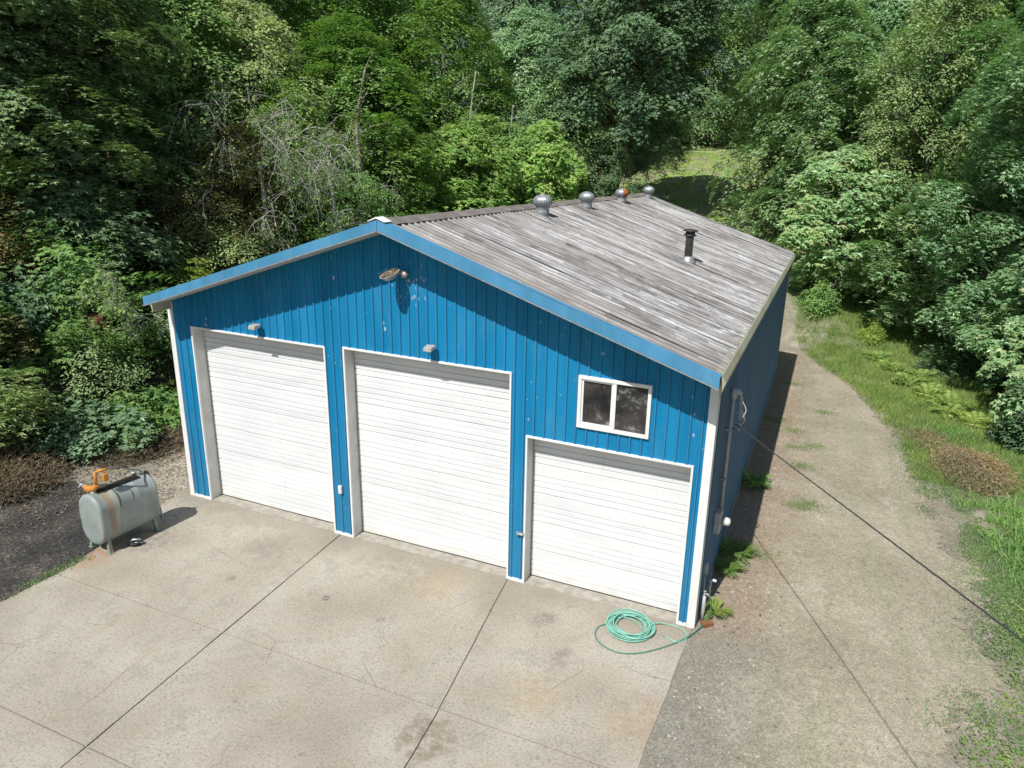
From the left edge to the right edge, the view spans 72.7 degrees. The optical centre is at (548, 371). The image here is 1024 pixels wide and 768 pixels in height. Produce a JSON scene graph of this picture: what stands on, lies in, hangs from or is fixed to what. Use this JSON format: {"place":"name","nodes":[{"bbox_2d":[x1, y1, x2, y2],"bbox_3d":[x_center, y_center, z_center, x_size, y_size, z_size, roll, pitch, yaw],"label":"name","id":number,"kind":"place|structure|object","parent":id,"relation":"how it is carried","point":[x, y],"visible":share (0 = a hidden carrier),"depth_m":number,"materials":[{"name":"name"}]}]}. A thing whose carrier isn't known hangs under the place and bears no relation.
{"place":"outdoors","nodes":[
{"label":"outdoors","id":0,"kind":"place"},
{"bbox_2d":[149,454,189,503],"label":"loose gravel","id":1,"kind":"structure","parent":0,"point":[165,486],"depth_m":17.69,"materials":[{"name":"grey gravel"}]},
{"bbox_2d":[0,87,1023,767],"bbox_3d":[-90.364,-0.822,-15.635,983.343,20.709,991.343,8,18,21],"label":"ground","id":2,"kind":"structure","parent":0,"point":[946,513],"depth_m":21.49,"materials":[{"name":"green plant"}]},
{"bbox_2d":[0,275,31,348],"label":"shrub","id":3,"kind":"object","parent":2,"relation":"on","point":[7,310],"visible":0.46,"depth_m":18.92,"materials":[{"name":"green plant"}]},
{"bbox_2d":[0,308,44,360],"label":"shrub","id":4,"kind":"object","parent":2,"relation":"on","point":[23,346],"visible":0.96,"depth_m":18.57,"materials":[{"name":"green plant"}]},
{"bbox_2d":[0,355,48,378],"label":"fern","id":5,"kind":"object","parent":2,"relation":"on","point":[23,366],"visible":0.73,"depth_m":18.70,"materials":[{"name":"green plant"}]},
{"bbox_2d":[0,192,50,281],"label":"shrub","id":6,"kind":"object","parent":2,"relation":"on","point":[10,250],"visible":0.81,"depth_m":20.88,"materials":[{"name":"green plant"}]},
{"bbox_2d":[0,368,67,447],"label":"shrub","id":7,"kind":"object","parent":2,"relation":"on","point":[9,407],"visible":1,"depth_m":17.38,"materials":[{"name":"green plant"}]},
{"bbox_2d":[0,107,70,221],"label":"shrub","id":8,"kind":"object","parent":2,"relation":"on","point":[15,199],"visible":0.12,"depth_m":22.77,"materials":[{"name":"green plant"}]},
{"bbox_2d":[0,421,89,506],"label":"dry brush","id":9,"kind":"object","parent":2,"relation":"on","point":[17,477],"visible":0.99,"depth_m":17.03,"materials":[{"name":"brown plant"}]},
{"bbox_2d":[0,0,90,195],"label":"vine maple","id":10,"kind":"object","parent":2,"relation":"on","point":[27,6],"visible":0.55,"depth_m":21.36,"materials":[{"name":"green plant"}]},
{"bbox_2d":[0,260,91,338],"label":"shrub","id":11,"kind":"object","parent":2,"relation":"on","point":[28,308],"visible":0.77,"depth_m":19.54,"materials":[{"name":"green plant"}]},
{"bbox_2d":[9,327,87,354],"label":"fern","id":12,"kind":"object","parent":2,"relation":"on","point":[41,334],"visible":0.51,"depth_m":19.48,"materials":[{"name":"green plant"}]},
{"bbox_2d":[0,480,106,600],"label":"black gravel patch","id":13,"kind":"object","parent":2,"relation":"on","point":[70,519],"visible":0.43,"depth_m":14.84,"materials":[{"name":"grey gravel"}]},
{"bbox_2d":[8,148,130,261],"bbox_3d":[-16.322,-5.728,23.635,3.531,3.660,5.201,-11,21,-36],"label":"shrub","id":14,"kind":"object","parent":2,"relation":"on","point":[64,203],"visible":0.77,"depth_m":22.18,"materials":[{"name":"green plant"}]},
{"bbox_2d":[0,204,139,274],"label":"shrub","id":15,"kind":"object","parent":2,"relation":"on","point":[74,245],"visible":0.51,"depth_m":22.13,"materials":[{"name":"green plant"}]},
{"bbox_2d":[13,244,136,328],"bbox_3d":[-14.364,-2.680,21.693,2.707,2.806,3.988,0,17,-8],"label":"shrub","id":16,"kind":"object","parent":2,"relation":"on","point":[72,277],"visible":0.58,"depth_m":20.44,"materials":[{"name":"green plant"}]},
{"bbox_2d":[0,55,166,235],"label":"tree","id":17,"kind":"object","parent":2,"relation":"on","point":[47,98],"visible":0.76,"depth_m":22.46,"materials":[{"name":"green plant"}]},
{"bbox_2d":[3,0,168,147],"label":"tree","id":18,"kind":"object","parent":2,"relation":"on","point":[91,40],"visible":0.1,"depth_m":24.75,"materials":[{"name":"green plant"}]},
{"bbox_2d":[29,314,145,371],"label":"shrub","id":19,"kind":"object","parent":2,"relation":"on","point":[58,350],"visible":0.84,"depth_m":19.71,"materials":[{"name":"green plant"}]},
{"bbox_2d":[17,388,163,463],"bbox_3d":[-12.929,1.357,19.489,4.337,1.764,4.083,0,17,-8],"label":"shrub","id":20,"kind":"object","parent":2,"relation":"on","point":[79,432],"visible":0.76,"depth_m":18.67,"materials":[{"name":"green plant"}]},
{"bbox_2d":[0,366,185,536],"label":"leaf litter","id":21,"kind":"object","parent":2,"relation":"on","point":[25,504],"visible":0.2,"depth_m":16.88,"materials":[{"name":"brown plant"}]},
{"bbox_2d":[0,0,204,200],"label":"vine maple","id":22,"kind":"object","parent":2,"relation":"on","point":[130,66],"visible":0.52,"depth_m":23.87,"materials":[{"name":"green plant"}]},
{"bbox_2d":[61,325,154,404],"bbox_3d":[-12.901,-0.296,20.355,2.306,2.088,2.944,-4,18,-20],"label":"shrub","id":23,"kind":"object","parent":2,"relation":"on","point":[117,369],"visible":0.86,"depth_m":20.08,"materials":[{"name":"green plant"}]},
{"bbox_2d":[69,254,172,351],"bbox_3d":[-12.515,-1.857,20.828,2.742,3.309,2.556,13,20,33],"label":"bush","id":24,"kind":"object","parent":2,"relation":"on","point":[127,309],"visible":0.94,"depth_m":20.40,"materials":[{"name":"green plant"}]},
{"bbox_2d":[81,423,184,470],"bbox_3d":[-11.260,1.987,19.353,2.832,0.606,3.921,3,17,4],"label":"dry brush","id":25,"kind":"object","parent":2,"relation":"on","point":[171,439],"visible":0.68,"depth_m":18.87,"materials":[{"name":"brown plant"}]},
{"bbox_2d":[58,208,208,280],"bbox_3d":[-14.736,-4.327,23.746,4.605,2.647,4.279,7,17,16],"label":"shrub","id":26,"kind":"object","parent":2,"relation":"on","point":[136,236],"visible":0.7,"depth_m":23.08,"materials":[{"name":"green plant"}]},
{"bbox_2d":[104,379,181,435],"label":"shrub","id":27,"kind":"object","parent":2,"relation":"on","point":[165,415],"visible":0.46,"depth_m":20.38,"materials":[{"name":"green plant"}]},
{"bbox_2d":[108,393,179,456],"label":"shrub","id":28,"kind":"object","parent":2,"relation":"on","point":[144,428],"visible":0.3,"depth_m":19.83,"materials":[{"name":"green plant"}]},
{"bbox_2d":[119,271,179,351],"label":"shrub","id":29,"kind":"object","parent":2,"relation":"on","point":[145,309],"visible":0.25,"depth_m":22.19,"materials":[{"name":"green plant"}]},
{"bbox_2d":[88,98,214,238],"bbox_3d":[-15.364,-7.615,26.003,4.769,4.882,4.738,-3,17,-16],"label":"shrub","id":30,"kind":"object","parent":2,"relation":"on","point":[140,203],"visible":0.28,"depth_m":26.18,"materials":[{"name":"green plant"}]},
{"bbox_2d":[110,173,214,250],"bbox_3d":[-14.411,-6.051,25.850,4.417,3.132,3.459,2,17,2],"label":"shrub","id":31,"kind":"object","parent":2,"relation":"on","point":[157,227],"visible":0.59,"depth_m":25.39,"materials":[{"name":"green plant"}]},
{"bbox_2d":[152,459,189,499],"bbox_3d":[-8.043,1.783,21.020,1.964,0.001,9.612,8,18,21],"label":"pale gravel strip","id":32,"kind":"object","parent":2,"relation":"on","point":[173,479],"visible":0.07,"depth_m":17.69,"materials":[{"name":"beige gravel"}]},
{"bbox_2d":[76,0,271,198],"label":"tree","id":33,"kind":"object","parent":2,"relation":"on","point":[186,37],"visible":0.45,"depth_m":27.25,"materials":[{"name":"green plant"}]},
{"bbox_2d":[157,257,212,286],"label":"shrub","id":34,"kind":"object","parent":2,"relation":"on","point":[186,277],"visible":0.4,"depth_m":24.34,"materials":[{"name":"green plant"}]},
{"bbox_2d":[88,0,290,174],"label":"tree","id":35,"kind":"object","parent":2,"relation":"on","point":[237,46],"visible":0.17,"depth_m":29.80,"materials":[{"name":"green plant"}]},
{"bbox_2d":[164,201,264,271],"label":"shrub","id":36,"kind":"object","parent":2,"relation":"on","point":[235,252],"visible":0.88,"depth_m":26.22,"materials":[{"name":"green plant"}]},
{"bbox_2d":[121,0,313,144],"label":"tree","id":37,"kind":"object","parent":2,"relation":"on","point":[255,2],"visible":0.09,"depth_m":33.92,"materials":[{"name":"green plant"}]},
{"bbox_2d":[0,122,466,481],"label":"shrubs","id":38,"kind":"object","parent":2,"relation":"on","point":[56,326],"visible":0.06,"depth_m":22.33,"materials":[{"name":"green plant"}]},
{"bbox_2d":[180,122,297,250],"bbox_3d":[-12.437,-7.169,27.445,4.775,5.270,4.201,8,18,21],"label":"tree","id":39,"kind":"object","parent":2,"relation":"on","point":[236,140],"visible":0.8,"depth_m":27.05,"materials":[{"name":"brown plant"}]},
{"bbox_2d":[164,0,346,202],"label":"tree","id":40,"kind":"object","parent":2,"relation":"on","point":[267,23],"visible":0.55,"depth_m":29.80,"materials":[{"name":"green plant"}]},
{"bbox_2d":[157,55,362,261],"bbox_3d":[-11.046,-7.917,26.927,5.953,8.635,7.393,16,21,39],"label":"dead tree","id":41,"kind":"object","parent":2,"relation":"on","point":[264,195],"visible":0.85,"depth_m":26.80,"materials":[{"name":"grey plant"}]},
{"bbox_2d":[218,73,347,237],"bbox_3d":[-11.322,-9.297,30.714,5.042,7.225,5.730,7,17,17],"label":"tree","id":42,"kind":"object","parent":2,"relation":"on","point":[286,93],"visible":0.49,"depth_m":29.80,"materials":[{"name":"green plant"}]},
{"bbox_2d":[232,0,430,149],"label":"tree","id":43,"kind":"object","parent":2,"relation":"on","point":[307,9],"visible":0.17,"depth_m":39.75,"materials":[{"name":"green plant"}]},
{"bbox_2d":[274,120,405,238],"bbox_3d":[-8.688,-7.114,29.405,4.988,6.860,7.560,0,17,-8],"label":"dead tree","id":44,"kind":"object","parent":2,"relation":"on","point":[334,214],"visible":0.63,"depth_m":28.34,"materials":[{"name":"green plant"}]},
{"bbox_2d":[262,5,426,181],"bbox_3d":[-10.704,-14.037,37.117,8.326,9.676,8.828,-1,17,-10],"label":"maple tree","id":45,"kind":"object","parent":2,"relation":"on","point":[348,31],"visible":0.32,"depth_m":35.05,"materials":[{"name":"green plant"}]},
{"bbox_2d":[0,486,691,767],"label":"concrete apron","id":46,"kind":"object","parent":2,"relation":"on","point":[122,654],"visible":0.88,"depth_m":11.47,"materials":[{"name":"beige concrete"}]},
{"bbox_2d":[79,469,160,554],"bbox_3d":[-9.042,2.905,14.695,0.712,1.390,1.296,9,18,23],"label":"fuel tank","id":47,"kind":"object","parent":46,"relation":"on","point":[110,512],"visible":1,"depth_m":14.36,"materials":[{"name":"white metal"}]},
{"bbox_2d":[595,597,711,653],"bbox_3d":[1.870,4.431,12.277,2.052,0.569,1.202,4,17,8],"label":"garden hose","id":48,"kind":"object","parent":46,"relation":"on","point":[642,618],"visible":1,"depth_m":12.43,"materials":[{"name":"rubber"}]},
{"bbox_2d":[306,168,401,239],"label":"tree","id":49,"kind":"object","parent":2,"relation":"on","point":[375,202],"visible":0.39,"depth_m":30.02,"materials":[{"name":"green plant"}]},
{"bbox_2d":[298,44,433,223],"bbox_3d":[-9.412,-11.810,35.821,6.727,9.128,7.350,-7,19,-27],"label":"tree","id":50,"kind":"object","parent":2,"relation":"on","point":[403,92],"visible":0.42,"depth_m":34.45,"materials":[{"name":"green plant"}]},
{"bbox_2d":[297,0,434,133],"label":"forest tree","id":51,"kind":"object","parent":2,"relation":"on","point":[399,5],"visible":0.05,"depth_m":48.58,"materials":[{"name":"green plant"}]},
{"bbox_2d":[331,48,401,225],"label":"mossy tree","id":52,"kind":"object","parent":2,"relation":"on","point":[356,125],"visible":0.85,"depth_m":30.97,"materials":[{"name":"green plant"}]},
{"bbox_2d":[335,111,462,228],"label":"tree","id":53,"kind":"object","parent":2,"relation":"on","point":[399,129],"visible":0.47,"depth_m":32.96,"materials":[{"name":"green plant"}]},
{"bbox_2d":[369,0,517,196],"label":"maple tree","id":54,"kind":"object","parent":2,"relation":"on","point":[447,17],"visible":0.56,"depth_m":40.46,"materials":[{"name":"green plant"}]},
{"bbox_2d":[389,122,521,216],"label":"maple sapling","id":55,"kind":"object","parent":2,"relation":"on","point":[451,145],"visible":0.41,"depth_m":35.73,"materials":[{"name":"green plant"}]},
{"bbox_2d":[142,193,795,628],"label":"shop building","id":56,"kind":"structure","parent":2,"relation":"on","point":[466,443],"depth_m":13.75,"materials":[{"name":"blue paint"}]},
{"bbox_2d":[204,330,333,523],"bbox_3d":[-6.211,1.207,15.705,3.590,4.222,0.049,8,18,21],"label":"roll up door","id":57,"kind":"structure","parent":56,"relation":"in","point":[268,397],"depth_m":15.71,"materials":[{"name":"white metal"}]},
{"bbox_2d":[354,351,509,567],"bbox_3d":[-2.358,1.752,14.235,3.670,4.273,0.049,8,18,21],"label":"roll up door","id":58,"kind":"structure","parent":56,"relation":"in","point":[433,438],"depth_m":14.20,"materials":[{"name":"white metal"}]},
{"bbox_2d":[531,194,553,217],"bbox_3d":[-0.149,-4.194,17.584,0.504,0.588,0.504,8,18,21],"label":"turbine vent","id":59,"kind":"object","parent":56,"relation":"on","point":[542,203],"visible":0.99,"depth_m":17.43,"materials":[{"name":"metal"}]},
{"bbox_2d":[530,439,690,612],"bbox_3d":[1.096,2.827,13.085,3.030,3.098,0.049,8,18,21],"label":"roll up door","id":60,"kind":"structure","parent":56,"relation":"in","point":[610,524],"depth_m":13.06,"materials":[{"name":"white metal"}]},
{"bbox_2d":[576,375,652,438],"bbox_3d":[1.138,0.605,12.088,1.320,0.970,0.085,8,18,21],"label":"window","id":61,"kind":"structure","parent":56,"relation":"in","point":[619,407],"depth_m":12.08,"materials":[{"name":"glass"}]},
{"bbox_2d":[719,388,745,508],"bbox_3d":[3.488,1.442,13.083,0.468,2.430,0.173,-9,20,-32],"label":"service mast","id":62,"kind":"object","parent":56,"relation":"attached to","point":[734,393],"visible":1,"depth_m":12.93,"materials":[{"name":"black metal"}]},
{"bbox_2d":[735,424,1023,642],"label":"service wire","id":63,"kind":"object","parent":62,"relation":"attached to","point":[964,596],"visible":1,"depth_m":6.93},
{"bbox_2d":[414,107,532,213],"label":"tree","id":64,"kind":"object","parent":2,"relation":"on","point":[472,122],"visible":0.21,"depth_m":37.32,"materials":[{"name":"green plant"}]},
{"bbox_2d":[447,116,573,210],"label":"tree","id":65,"kind":"object","parent":2,"relation":"on","point":[522,138],"visible":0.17,"depth_m":38.53,"materials":[{"name":"green plant"}]},
{"bbox_2d":[453,0,568,155],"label":"forest tree","id":66,"kind":"object","parent":2,"relation":"on","point":[497,13],"visible":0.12,"depth_m":51.30,"materials":[{"name":"green plant"}]},
{"bbox_2d":[464,0,580,111],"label":"forest tree","id":67,"kind":"object","parent":2,"relation":"on","point":[556,4],"visible":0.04,"depth_m":59.25,"materials":[{"name":"green plant"}]},
{"bbox_2d":[452,3,603,203],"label":"maple tree","id":68,"kind":"object","parent":2,"relation":"on","point":[527,32],"visible":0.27,"depth_m":44.16,"materials":[{"name":"green plant"}]},
{"bbox_2d":[474,119,589,206],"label":"maple sapling","id":69,"kind":"object","parent":2,"relation":"on","point":[558,148],"visible":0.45,"depth_m":38.59,"materials":[{"name":"green plant"}]},
{"bbox_2d":[507,61,624,202],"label":"tree","id":70,"kind":"object","parent":2,"relation":"on","point":[544,98],"visible":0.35,"depth_m":41.78,"materials":[{"name":"green plant"}]},
{"bbox_2d":[577,132,646,196],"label":"tree","id":71,"kind":"object","parent":2,"relation":"on","point":[608,161],"visible":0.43,"depth_m":42.18,"materials":[{"name":"green plant"}]},
{"bbox_2d":[574,10,650,167],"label":"forest tree","id":72,"kind":"object","parent":2,"relation":"on","point":[641,159],"visible":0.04,"depth_m":55.61,"materials":[{"name":"green plant"}]},
{"bbox_2d":[505,0,754,195],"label":"maple tree","id":73,"kind":"object","parent":2,"relation":"on","point":[632,97],"visible":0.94,"depth_m":40.80,"materials":[{"name":"green plant"}]},
{"bbox_2d":[582,0,680,176],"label":"conifer tree","id":74,"kind":"object","parent":2,"relation":"on","point":[651,151],"visible":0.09,"depth_m":54.49,"materials":[{"name":"green plant"}]},
{"bbox_2d":[636,0,766,137],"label":"forest tree","id":75,"kind":"object","parent":2,"relation":"on","point":[711,76],"visible":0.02,"depth_m":77.17,"materials":[{"name":"green plant"}]},
{"bbox_2d":[620,151,806,244],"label":"lawn grass","id":76,"kind":"structure","parent":2,"relation":"on","point":[692,155],"depth_m":55.38,"materials":[{"name":"green plant"}]},
{"bbox_2d":[660,0,774,149],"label":"forest tree","id":77,"kind":"object","parent":2,"relation":"on","point":[730,36],"visible":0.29,"depth_m":65.36,"materials":[{"name":"green plant"}]},
{"bbox_2d":[723,0,846,152],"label":"forest tree","id":78,"kind":"object","parent":2,"relation":"on","point":[769,14],"visible":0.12,"depth_m":62.16,"materials":[{"name":"green plant"}]},
{"bbox_2d":[691,0,905,251],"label":"maple tree","id":79,"kind":"object","parent":2,"relation":"on","point":[857,43],"visible":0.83,"depth_m":40.02,"materials":[{"name":"green plant"}]},
{"bbox_2d":[794,268,842,318],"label":"shrub","id":80,"kind":"object","parent":2,"relation":"on","point":[818,303],"visible":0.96,"depth_m":34.96,"materials":[{"name":"green plant"}]},
{"bbox_2d":[775,143,918,298],"bbox_3d":[15.533,-7.574,36.263,7.004,8.398,8.202,6,17,13],"label":"maple tree","id":81,"kind":"object","parent":2,"relation":"on","point":[802,269],"visible":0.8,"depth_m":34.73,"materials":[{"name":"green plant"}]},
{"bbox_2d":[781,0,950,232],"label":"maple tree","id":82,"kind":"object","parent":2,"relation":"on","point":[885,16],"visible":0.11,"depth_m":44.38,"materials":[{"name":"green plant"}]},
{"bbox_2d":[855,317,889,346],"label":"shrub","id":83,"kind":"object","parent":2,"relation":"on","point":[874,337],"visible":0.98,"depth_m":32.75,"materials":[{"name":"green plant"}]},
{"bbox_2d":[829,6,987,255],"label":"forest tree","id":84,"kind":"object","parent":2,"relation":"on","point":[888,82],"visible":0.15,"depth_m":41.56,"materials":[{"name":"green plant"}]},
{"bbox_2d":[842,188,1012,338],"bbox_3d":[18.146,-5.027,32.965,7.919,7.302,6.762,-1,17,-11],"label":"maple tree","id":85,"kind":"object","parent":2,"relation":"on","point":[910,288],"visible":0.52,"depth_m":32.34,"materials":[{"name":"green plant"}]},
{"bbox_2d":[838,0,1022,307],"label":"olive green tree","id":86,"kind":"object","parent":2,"relation":"on","point":[958,7],"visible":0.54,"depth_m":33.55,"materials":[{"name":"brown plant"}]},
{"bbox_2d":[857,0,1004,280],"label":"conifer tree","id":87,"kind":"object","parent":2,"relation":"on","point":[922,97],"visible":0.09,"depth_m":38.78,"materials":[{"name":"green plant"}]},
{"bbox_2d":[890,424,980,454],"bbox_3d":[12.096,2.156,21.799,2.361,0.430,2.929,1,17,-4],"label":"dry brush","id":88,"kind":"object","parent":2,"relation":"on","point":[929,436],"visible":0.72,"depth_m":21.76,"materials":[{"name":"plant"}]},
{"bbox_2d":[880,415,1023,767],"bbox_3d":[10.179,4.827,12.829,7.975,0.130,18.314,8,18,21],"label":"short turf","id":89,"kind":"structure","parent":2,"relation":"on","point":[1000,562],"depth_m":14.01,"materials":[{"name":"green plant"}]},
{"bbox_2d":[881,279,1023,453],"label":"maple undergrowth","id":90,"kind":"object","parent":2,"relation":"on","point":[919,336],"visible":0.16,"depth_m":32.06,"materials":[{"name":"green plant"}]},
{"bbox_2d":[884,22,1023,374],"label":"maple tree","id":91,"kind":"object","parent":2,"relation":"on","point":[1003,76],"visible":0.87,"depth_m":27.80,"materials":[{"name":"green plant"}]},
{"bbox_2d":[907,339,1000,384],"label":"shrub","id":92,"kind":"object","parent":2,"relation":"on","point":[968,364],"visible":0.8,"depth_m":28.76,"materials":[{"name":"green plant"}]},
{"bbox_2d":[892,0,1023,312],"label":"maple tree","id":93,"kind":"object","parent":2,"relation":"on","point":[1002,27],"visible":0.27,"depth_m":32.52,"materials":[{"name":"green plant"}]},
{"bbox_2d":[908,444,1023,496],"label":"dry brush","id":94,"kind":"object","parent":2,"relation":"on","point":[960,461],"visible":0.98,"depth_m":19.37,"materials":[{"name":"brown plant"}]},
{"bbox_2d":[910,420,1023,637],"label":"verge weeds","id":95,"kind":"object","parent":2,"relation":"on","point":[1013,524],"visible":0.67,"depth_m":16.87,"materials":[{"name":"green plant"}]},
{"bbox_2d":[953,268,1023,412],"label":"maple tree","id":96,"kind":"object","parent":2,"relation":"on","point":[976,333],"visible":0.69,"depth_m":25.42,"materials":[{"name":"green plant"}]},
{"bbox_2d":[976,277,1023,428],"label":"maple tree","id":97,"kind":"object","parent":2,"relation":"on","point":[1011,326],"visible":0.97,"depth_m":22.88,"materials":[{"name":"green plant"}]},
{"bbox_2d":[982,380,1023,457],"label":"shrub","id":98,"kind":"object","parent":2,"relation":"on","point":[1015,431],"visible":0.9,"depth_m":21.23,"materials":[{"name":"green plant"}]},
{"bbox_2d":[638,352,1008,767],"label":"gravel driveway","id":99,"kind":"structure","parent":0,"point":[823,635],"depth_m":12.89,"materials":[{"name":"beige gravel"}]},
{"bbox_2d":[698,596,734,619],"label":"fern","id":100,"kind":"object","parent":99,"relation":"on","point":[716,602],"visible":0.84,"depth_m":13.05,"materials":[{"name":"green plant"}]},
{"bbox_2d":[713,553,748,577],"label":"fern","id":101,"kind":"object","parent":99,"relation":"on","point":[725,566],"visible":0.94,"depth_m":14.44,"materials":[{"name":"green plant"}]},
{"bbox_2d":[718,536,758,564],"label":"fern","id":102,"kind":"object","parent":99,"relation":"on","point":[731,545],"visible":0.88,"depth_m":15.05,"materials":[{"name":"green plant"}]},
{"bbox_2d":[730,379,838,569],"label":"drive weeds","id":103,"kind":"object","parent":99,"relation":"on","point":[801,467],"visible":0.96,"depth_m":19.62,"materials":[{"name":"green plant"}]},
{"bbox_2d":[793,280,1023,497],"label":"verge grass","id":104,"kind":"structure","parent":0,"point":[841,364],"depth_m":27.29,"materials":[{"name":"green plant"}]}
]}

